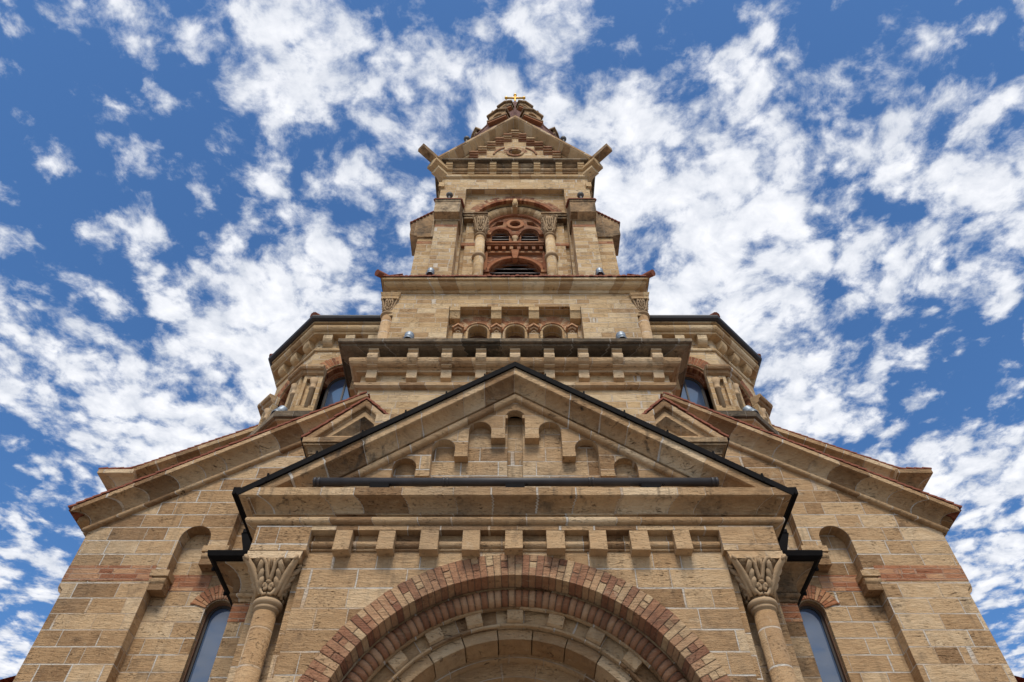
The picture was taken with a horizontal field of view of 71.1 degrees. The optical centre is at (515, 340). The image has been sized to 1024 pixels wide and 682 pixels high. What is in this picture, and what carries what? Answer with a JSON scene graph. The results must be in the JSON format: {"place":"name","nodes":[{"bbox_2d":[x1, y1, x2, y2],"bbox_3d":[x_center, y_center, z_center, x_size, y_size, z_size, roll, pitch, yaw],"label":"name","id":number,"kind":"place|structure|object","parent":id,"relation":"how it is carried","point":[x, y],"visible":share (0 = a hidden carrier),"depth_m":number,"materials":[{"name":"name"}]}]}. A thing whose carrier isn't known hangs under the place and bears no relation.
{"place":"outdoors","nodes":[
{"label":"outdoors","id":0,"kind":"place"},
{"bbox_2d":[0,94,1023,681],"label":"church","id":1,"kind":"structure","parent":0,"point":[254,554],"depth_m":11.08,"materials":[{"name":"stone"}]},
{"bbox_2d":[182,603,231,681],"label":"lancet window","id":2,"kind":"structure","parent":1,"relation":"in","point":[205,650],"depth_m":11.33,"materials":[{"name":"blue glass"}]},
{"bbox_2d":[270,405,287,414],"bbox_3d":[-5.590,1.701,17.012,0.264,0.420,0.377,-24,-54,19],"label":"floodlight","id":3,"kind":"object","parent":1,"relation":"on","point":[281,408],"visible":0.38,"depth_m":16.99,"materials":[{"name":"grey metal"}]},
{"bbox_2d":[404,331,413,337],"bbox_3d":[-2.360,-0.053,15.880,0.266,0.368,0.282,0,-50,0],"label":"floodlight","id":4,"kind":"object","parent":1,"relation":"on","point":[409,334],"visible":0.45,"depth_m":15.84,"materials":[{"name":"grey metal"}]},
{"bbox_2d":[425,267,434,274],"bbox_3d":[-2.320,-1.861,19.629,0.243,0.389,0.257,0,-50,0],"label":"floodlight","id":5,"kind":"object","parent":1,"relation":"on","point":[430,270],"visible":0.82,"depth_m":19.52,"materials":[{"name":"grey metal"}]},
{"bbox_2d":[313,477,718,486],"bbox_3d":[0.010,1.966,9.808,5.546,0.224,0.156,0,-50,0],"label":"metal tube","id":6,"kind":"object","parent":1,"relation":"on","point":[513,482],"visible":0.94,"depth_m":9.79,"materials":[{"name":"black metal"}]},
{"bbox_2d":[595,267,604,274],"bbox_3d":[2.320,-1.861,19.629,0.243,0.389,0.257,0,-50,0],"label":"floodlight","id":7,"kind":"object","parent":1,"relation":"on","point":[599,270],"visible":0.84,"depth_m":19.51,"materials":[{"name":"grey metal"}]},
{"bbox_2d":[616,331,626,337],"bbox_3d":[2.360,-0.053,15.880,0.266,0.368,0.282,0,-50,0],"label":"floodlight","id":8,"kind":"object","parent":1,"relation":"on","point":[620,334],"visible":0.36,"depth_m":15.83,"materials":[{"name":"grey metal"}]},
{"bbox_2d":[742,405,759,414],"bbox_3d":[5.590,1.701,17.012,0.264,0.420,0.377,24,-54,-19],"label":"floodlight","id":9,"kind":"object","parent":1,"relation":"on","point":[747,408],"visible":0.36,"depth_m":16.99,"materials":[{"name":"grey metal"}]},
{"bbox_2d":[798,603,847,681],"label":"lancet window","id":10,"kind":"structure","parent":1,"relation":"in","point":[822,644],"depth_m":11.33,"materials":[{"name":"blue glass"}]},
{"bbox_2d":[0,0,1023,678],"label":"sky","id":11,"kind":"structure","parent":0,"point":[184,184],"materials":[{"name":"blue"}]}
]}

